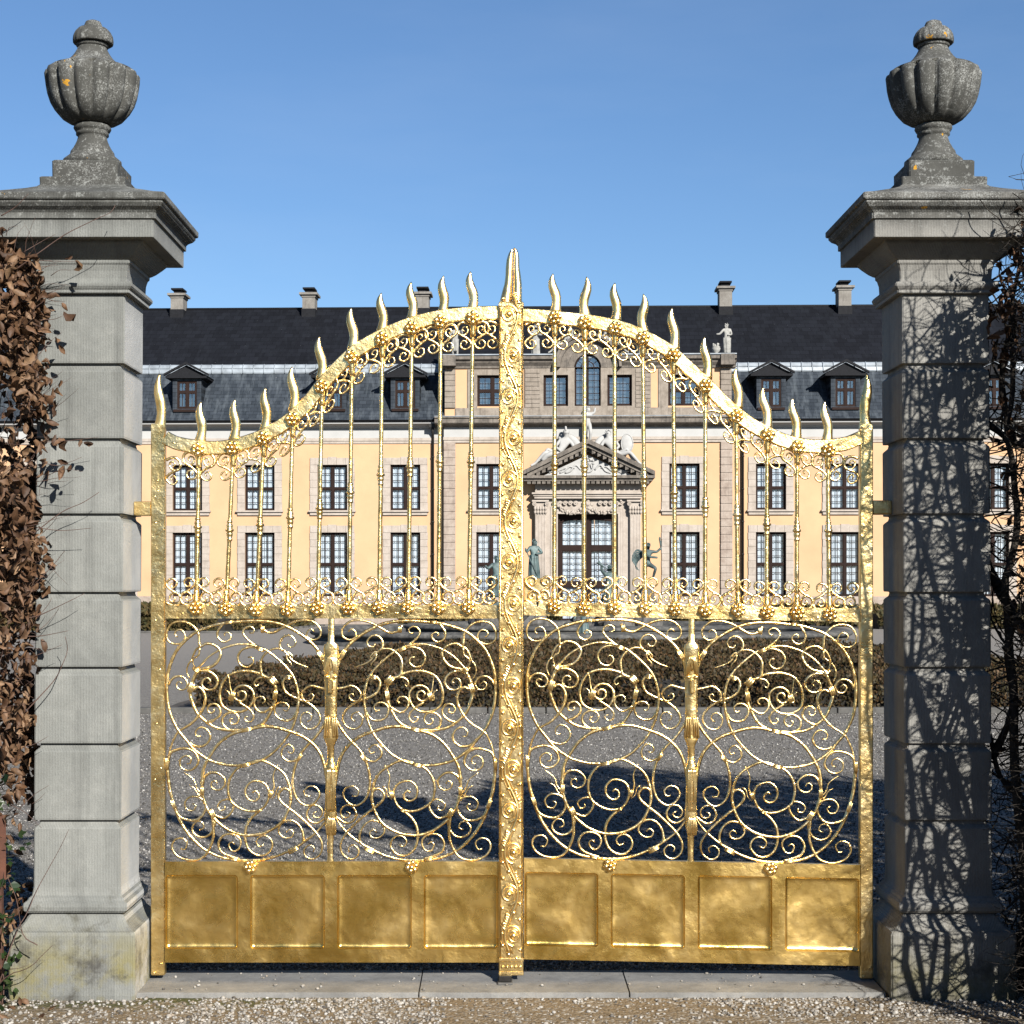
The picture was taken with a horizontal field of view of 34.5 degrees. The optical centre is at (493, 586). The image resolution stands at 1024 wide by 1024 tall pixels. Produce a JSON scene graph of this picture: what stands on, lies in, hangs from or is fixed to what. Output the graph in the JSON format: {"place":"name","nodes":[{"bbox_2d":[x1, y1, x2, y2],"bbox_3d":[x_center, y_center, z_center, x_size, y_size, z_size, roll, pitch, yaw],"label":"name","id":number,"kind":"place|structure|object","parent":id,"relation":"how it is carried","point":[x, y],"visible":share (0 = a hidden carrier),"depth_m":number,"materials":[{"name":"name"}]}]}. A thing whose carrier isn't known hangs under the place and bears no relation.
{"place":"outdoors","nodes":[
{"label":"outdoors","id":0,"kind":"place"},
{"bbox_2d":[6,624,371,974],"bbox_3d":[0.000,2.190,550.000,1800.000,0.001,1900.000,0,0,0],"label":"ground","id":1,"kind":"structure","parent":0,"point":[325,624],"depth_m":94.47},
{"bbox_2d":[170,698,545,711],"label":"parterre soil","id":2,"kind":"structure","parent":0,"point":[187,703],"depth_m":30.42,"materials":[{"name":"soil"}]},
{"bbox_2d":[232,661,641,679],"bbox_3d":[-1.068,1.816,31.250,7.907,0.779,2.009,0,0,0],"label":"hedge","id":3,"kind":"object","parent":2,"relation":"on","point":[364,670],"visible":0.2,"depth_m":30.94,"materials":[{"name":"brown plant"}]},
{"bbox_2d":[247,655,813,676],"bbox_3d":[0.737,1.814,33.606,11.531,0.787,2.514,0,0,0],"label":"hedge","id":4,"kind":"object","parent":2,"relation":"on","point":[678,667],"visible":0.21,"depth_m":33.17,"materials":[{"name":"brown plant"}]},
{"bbox_2d":[193,668,1023,710],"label":"hedge","id":5,"kind":"object","parent":2,"relation":"on","point":[539,696],"visible":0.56,"depth_m":28.80,"materials":[{"name":"brown plant"}]},
{"bbox_2d":[339,645,883,657],"bbox_3d":[3.409,1.797,39.397,15.131,0.824,2.752,0,0,0],"label":"hedge","id":6,"kind":"object","parent":2,"relation":"on","point":[603,652],"visible":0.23,"depth_m":38.96,"materials":[{"name":"brown plant"}]},
{"bbox_2d":[373,640,883,651],"bbox_3d":[3.567,1.805,42.665,13.739,0.810,2.986,0,0,0],"label":"hedge","id":7,"kind":"object","parent":2,"relation":"on","point":[547,644],"visible":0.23,"depth_m":42.25,"materials":[{"name":"brown plant"}]},
{"bbox_2d":[434,636,844,646],"bbox_3d":[4.006,1.808,46.448,11.456,0.802,3.072,0,0,0],"label":"hedge","id":8,"kind":"object","parent":2,"relation":"on","point":[756,640],"visible":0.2,"depth_m":46.10,"materials":[{"name":"brown plant"}]},
{"bbox_2d":[282,650,1001,670],"bbox_3d":[3.203,1.808,36.410,15.895,0.802,2.374,0,0,0],"label":"hedge","id":9,"kind":"object","parent":2,"relation":"on","point":[839,661],"visible":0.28,"depth_m":36.00,"materials":[{"name":"brown plant"}]},
{"bbox_2d":[702,664,889,675],"bbox_3d":[6.224,1.835,31.149,4.742,0.747,1.774,0,0,0],"label":"hedge","id":10,"kind":"object","parent":2,"relation":"on","point":[785,668],"visible":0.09,"depth_m":30.99,"materials":[{"name":"brown plant"}]},
{"bbox_2d":[873,656,1023,666],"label":"hedge","id":11,"kind":"object","parent":2,"relation":"on","point":[878,661],"visible":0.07,"depth_m":33.60,"materials":[{"name":"brown plant"}]},
{"bbox_2d":[136,970,885,997],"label":"threshold paving","id":12,"kind":"structure","parent":0,"point":[451,983],"depth_m":8.94,"materials":[{"name":"stone"}]},
{"bbox_2d":[497,973,512,984],"bbox_3d":[0.060,2.138,8.995,0.082,0.045,0.130,0,0,0],"label":"gate stop","id":13,"kind":"object","parent":12,"relation":"on","point":[503,979],"visible":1,"depth_m":8.95,"materials":[{"name":"stone"}]},
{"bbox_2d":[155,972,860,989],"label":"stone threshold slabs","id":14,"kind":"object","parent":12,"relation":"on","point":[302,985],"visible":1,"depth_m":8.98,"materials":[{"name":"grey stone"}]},
{"bbox_2d":[418,973,629,996],"bbox_3d":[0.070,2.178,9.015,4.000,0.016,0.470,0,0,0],"label":"threshold joint","id":15,"kind":"object","parent":12,"relation":"attached to","point":[422,975],"visible":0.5,"depth_m":8.92,"materials":[{"name":"stone"}]},
{"bbox_2d":[0,625,1023,973],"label":"courtyard gravel","id":16,"kind":"structure","parent":0,"point":[226,663],"depth_m":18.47,"materials":[{"name":"grey gravel"}]},
{"bbox_2d":[0,607,224,630],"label":"hedge","id":17,"kind":"object","parent":16,"relation":"on","point":[198,623],"visible":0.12,"depth_m":77.33,"materials":[{"name":"green plant"}]},
{"bbox_2d":[12,601,218,607],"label":"hedge","id":18,"kind":"object","parent":16,"relation":"on","point":[144,604],"visible":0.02,"depth_m":87.63,"materials":[{"name":"green plant"}]},
{"bbox_2d":[18,624,324,632],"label":"kerb","id":19,"kind":"structure","parent":16,"relation":"on","point":[271,629],"depth_m":77.10,"materials":[{"name":"stone"}]},
{"bbox_2d":[225,618,315,630],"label":"hedge","id":20,"kind":"object","parent":16,"relation":"on","point":[237,627],"visible":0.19,"depth_m":83.23,"materials":[{"name":"green plant"}]},
{"bbox_2d":[397,616,562,623],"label":"hedge","id":21,"kind":"object","parent":16,"relation":"on","point":[467,619],"visible":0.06,"depth_m":84.24,"materials":[{"name":"green plant"}]},
{"bbox_2d":[0,280,1023,623],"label":"palace","id":22,"kind":"structure","parent":16,"relation":"on","point":[810,360],"depth_m":95.23,"materials":[{"name":"yellow paint"}]},
{"bbox_2d":[166,525,209,595],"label":"window","id":23,"kind":"structure","parent":22,"relation":"in","point":[180,540],"depth_m":95.84,"materials":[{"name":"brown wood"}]},
{"bbox_2d":[166,457,210,514],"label":"window","id":24,"kind":"structure","parent":22,"relation":"in","point":[183,500],"depth_m":95.84,"materials":[{"name":"beige stone"}]},
{"bbox_2d":[237,525,281,595],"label":"window","id":25,"kind":"structure","parent":22,"relation":"in","point":[271,559],"depth_m":95.73,"materials":[{"name":"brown wood"}]},
{"bbox_2d":[236,457,282,514],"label":"window","id":26,"kind":"structure","parent":22,"relation":"in","point":[248,489],"depth_m":95.70,"materials":[{"name":"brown wood"}]},
{"bbox_2d":[308,457,355,514],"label":"window","id":27,"kind":"structure","parent":22,"relation":"in","point":[334,473],"depth_m":95.59,"materials":[{"name":"beige stone"}]},
{"bbox_2d":[310,525,354,595],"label":"window","id":28,"kind":"structure","parent":22,"relation":"in","point":[333,545],"depth_m":95.61,"materials":[{"name":"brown wood"}]},
{"bbox_2d":[383,525,427,595],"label":"window","id":29,"kind":"structure","parent":22,"relation":"in","point":[419,541],"depth_m":95.45,"materials":[{"name":"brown wood"}]},
{"bbox_2d":[382,457,428,514],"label":"window","id":30,"kind":"structure","parent":22,"relation":"in","point":[399,479],"depth_m":95.31,"materials":[{"name":"beige stone"}]},
{"bbox_2d":[449,328,462,353],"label":"statue","id":31,"kind":"object","parent":22,"relation":"on","point":[455,340],"visible":0.58,"depth_m":94.92,"materials":[{"name":"stone"}]},
{"bbox_2d":[467,456,498,514],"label":"window","id":32,"kind":"structure","parent":22,"relation":"in","point":[485,491],"depth_m":94.91,"materials":[{"name":"beige stone"}]},
{"bbox_2d":[471,524,498,595],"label":"window","id":33,"kind":"structure","parent":22,"relation":"in","point":[485,538],"depth_m":94.93,"materials":[{"name":"brown wood"}]},
{"bbox_2d":[477,376,498,405],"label":"window","id":34,"kind":"structure","parent":22,"relation":"in","point":[487,386],"depth_m":94.96,"materials":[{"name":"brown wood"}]},
{"bbox_2d":[529,325,541,353],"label":"statue","id":35,"kind":"object","parent":22,"relation":"on","point":[536,350],"visible":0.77,"depth_m":94.77,"materials":[{"name":"stone"}]},
{"bbox_2d":[530,426,580,465],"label":"statue","id":36,"kind":"object","parent":22,"relation":"on","point":[565,439],"visible":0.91,"depth_m":93.88,"materials":[{"name":"white stone"}]},
{"bbox_2d":[543,375,567,405],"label":"window","id":37,"kind":"structure","parent":22,"relation":"in","point":[562,380],"depth_m":95.14,"materials":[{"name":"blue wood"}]},
{"bbox_2d":[548,329,573,352],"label":"statue","id":38,"kind":"object","parent":22,"relation":"on","point":[565,338],"visible":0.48,"depth_m":94.61,"materials":[{"name":"stone"}]},
{"bbox_2d":[578,406,595,439],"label":"statue","id":39,"kind":"object","parent":22,"relation":"on","point":[589,424],"visible":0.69,"depth_m":93.98,"materials":[{"name":"white stone"}]},
{"bbox_2d":[574,354,600,405],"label":"window","id":40,"kind":"structure","parent":22,"relation":"in","point":[593,377],"depth_m":94.89,"materials":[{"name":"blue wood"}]},
{"bbox_2d":[558,514,616,619],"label":"portal door","id":41,"kind":"structure","parent":22,"relation":"in","point":[569,526],"depth_m":94.91,"materials":[{"name":"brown wood"}]},
{"bbox_2d":[602,332,628,352],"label":"statue","id":42,"kind":"object","parent":22,"relation":"on","point":[607,337],"visible":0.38,"depth_m":94.51,"materials":[{"name":"stone"}]},
{"bbox_2d":[595,429,641,463],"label":"statue","id":43,"kind":"object","parent":22,"relation":"on","point":[606,438],"visible":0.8,"depth_m":93.84,"materials":[{"name":"white stone"}]},
{"bbox_2d":[607,375,631,405],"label":"window","id":44,"kind":"structure","parent":22,"relation":"in","point":[624,382],"depth_m":95.03,"materials":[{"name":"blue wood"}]},
{"bbox_2d":[662,524,702,595],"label":"window","id":45,"kind":"structure","parent":22,"relation":"in","point":[687,535],"depth_m":94.56,"materials":[{"name":"brown wood"}]},
{"bbox_2d":[668,375,697,405],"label":"window","id":46,"kind":"structure","parent":22,"relation":"in","point":[686,398],"depth_m":94.61,"materials":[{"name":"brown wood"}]},
{"bbox_2d":[660,455,708,513],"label":"window","id":47,"kind":"structure","parent":22,"relation":"in","point":[687,475],"depth_m":94.54,"materials":[{"name":"beige stone"}]},
{"bbox_2d":[712,323,731,352],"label":"statue","id":48,"kind":"object","parent":22,"relation":"on","point":[726,330],"visible":1,"depth_m":94.42,"materials":[{"name":"stone"}]},
{"bbox_2d":[748,524,793,595],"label":"window","id":49,"kind":"structure","parent":22,"relation":"in","point":[781,564],"depth_m":94.80,"materials":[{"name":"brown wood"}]},
{"bbox_2d":[747,456,794,514],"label":"window","id":50,"kind":"structure","parent":22,"relation":"in","point":[780,485],"depth_m":94.77,"materials":[{"name":"beige stone"}]},
{"bbox_2d":[821,456,857,514],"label":"window","id":51,"kind":"structure","parent":22,"relation":"in","point":[843,495],"depth_m":94.68,"materials":[{"name":"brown wood"}]},
{"bbox_2d":[822,524,857,595],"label":"window","id":52,"kind":"structure","parent":22,"relation":"in","point":[844,538],"depth_m":94.73,"materials":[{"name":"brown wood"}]},
{"bbox_2d":[984,524,1016,595],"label":"window","id":53,"kind":"structure","parent":22,"relation":"in","point":[1001,543],"depth_m":94.40,"materials":[{"name":"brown wood"}]},
{"bbox_2d":[988,455,1015,513],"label":"window","id":54,"kind":"structure","parent":22,"relation":"in","point":[997,506],"depth_m":94.40,"materials":[{"name":"beige stone"}]},
{"bbox_2d":[307,585,854,646],"bbox_3d":[3.350,1.010,65.000,21.218,2.359,17.098,0,0,0],"label":"fountain","id":55,"kind":"object","parent":16,"relation":"on","point":[566,633],"visible":0.45,"depth_m":60.15,"materials":[{"name":"stone"}]},
{"bbox_2d":[485,555,498,604],"bbox_3d":[0.052,-0.176,62.006,0.815,1.974,0.462,0,0,0],"label":"statue","id":56,"kind":"object","parent":55,"relation":"on","point":[494,566],"visible":0.5,"depth_m":61.88,"materials":[{"name":"green metal"}]},
{"bbox_2d":[525,539,542,577],"bbox_3d":[1.474,-0.900,61.995,0.696,1.768,0.504,0,0,-10],"label":"statue","id":57,"kind":"object","parent":55,"relation":"on","point":[533,565],"visible":0.83,"depth_m":61.90,"materials":[{"name":"green metal"}]},
{"bbox_2d":[573,616,590,632],"bbox_3d":[3.107,1.277,57.595,0.675,1.199,0.475,0,0,0],"label":"statue","id":58,"kind":"object","parent":55,"relation":"on","point":[583,627],"visible":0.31,"depth_m":57.49,"materials":[{"name":"green metal"}]},
{"bbox_2d":[596,561,618,601],"bbox_3d":[4.273,-0.044,61.988,0.877,1.853,0.512,0,0,0],"label":"statue","id":59,"kind":"object","parent":55,"relation":"on","point":[609,572],"visible":0.39,"depth_m":61.88,"materials":[{"name":"green metal"}]},
{"bbox_2d":[632,537,661,588],"bbox_3d":[5.832,-0.818,62.938,1.123,2.136,0.556,0,0,0],"label":"statue","id":60,"kind":"object","parent":55,"relation":"on","point":[636,557],"visible":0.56,"depth_m":62.91,"materials":[{"name":"green metal"}]},
{"bbox_2d":[140,707,1023,713],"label":"bed kerb","id":61,"kind":"structure","parent":16,"relation":"on","point":[483,710],"depth_m":28.30,"materials":[{"name":"stone"}]},
{"bbox_2d":[771,602,1019,626],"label":"hedge","id":62,"kind":"object","parent":16,"relation":"on","point":[829,623],"visible":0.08,"depth_m":88.55,"materials":[{"name":"green plant"}]},
{"bbox_2d":[873,607,1023,628],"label":"hedge","id":63,"kind":"object","parent":16,"relation":"on","point":[877,618],"visible":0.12,"depth_m":83.97,"materials":[{"name":"brown plant"}]},
{"bbox_2d":[0,975,1023,1023],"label":"forecourt gravel","id":64,"kind":"structure","parent":0,"point":[459,1009],"depth_m":8.46,"materials":[{"name":"beige gravel"}]},
{"bbox_2d":[0,815,5,1004],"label":"rusty post","id":65,"kind":"object","parent":64,"relation":"on","point":[2,847],"visible":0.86,"depth_m":8.58,"materials":[{"name":"metal"}]},
{"bbox_2d":[0,997,56,1018],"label":"fallen leaves","id":66,"kind":"object","parent":64,"relation":"on","point":[20,1001],"visible":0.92,"depth_m":8.53,"materials":[{"name":"brown plant"}]},
{"bbox_2d":[0,774,68,1010],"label":"ivy plant","id":67,"kind":"object","parent":64,"relation":"on","point":[9,961],"visible":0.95,"depth_m":8.58,"materials":[{"name":"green plant"}]},
{"bbox_2d":[0,194,115,971],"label":"hornbeam hedge","id":68,"kind":"object","parent":64,"relation":"on","point":[22,305],"visible":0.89,"depth_m":8.57,"materials":[{"name":"brown plant"}]},
{"bbox_2d":[0,184,198,1000],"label":"gate pillar","id":69,"kind":"structure","parent":64,"relation":"on","point":[89,918],"depth_m":8.80,"materials":[{"name":"stone"}]},
{"bbox_2d":[40,19,139,187],"bbox_3d":[-2.197,-2.620,9.032,0.504,0.950,0.512,0,0,0],"label":"stone urn","id":70,"kind":"object","parent":69,"relation":"on","point":[92,87],"visible":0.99,"depth_m":8.88,"materials":[{"name":"grey stone"}]},
{"bbox_2d":[134,248,523,974],"bbox_3d":[-0.907,0.138,9.045,2.139,3.984,0.139,0,0,0],"label":"gate leaf","id":71,"kind":"object","parent":69,"relation":"attached to","point":[348,910],"visible":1,"depth_m":9.04,"materials":[{"name":"gold metal"}]},
{"bbox_2d":[825,184,1023,1000],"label":"gate pillar","id":72,"kind":"structure","parent":64,"relation":"on","point":[924,256],"depth_m":8.80,"materials":[{"name":"stone"}]},
{"bbox_2d":[523,274,891,978],"bbox_3d":[1.171,0.217,9.048,2.026,3.865,0.134,0,0,0],"label":"gate leaf","id":73,"kind":"object","parent":72,"relation":"attached to","point":[625,908],"visible":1,"depth_m":9.04,"materials":[{"name":"gold metal"}]},
{"bbox_2d":[885,19,986,188],"bbox_3d":[2.405,-2.620,9.032,0.503,0.950,0.512,0,0,0],"label":"stone urn","id":74,"kind":"object","parent":72,"relation":"on","point":[933,87],"visible":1,"depth_m":8.88,"materials":[{"name":"grey stone"}]},
{"bbox_2d":[979,154,1023,1015],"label":"hornbeam hedge","id":75,"kind":"object","parent":64,"relation":"on","point":[1013,622],"visible":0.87,"depth_m":8.79,"materials":[{"name":"brown plant"}]},
{"bbox_2d":[0,0,1023,307],"label":"sky","id":76,"kind":"structure","parent":0,"point":[354,152],"materials":[{"name":"blue"}]},
{"bbox_2d":[663,618,771,624],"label":"hedge","id":77,"kind":"object","parent":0,"point":[685,619],"visible":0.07,"depth_m":84.26,"materials":[{"name":"green plant"}]},
{"bbox_2d":[985,663,1023,673],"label":"hedge","id":78,"kind":"object","parent":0,"point":[994,666],"visible":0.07,"depth_m":30.86,"materials":[{"name":"brown plant"}]}
]}

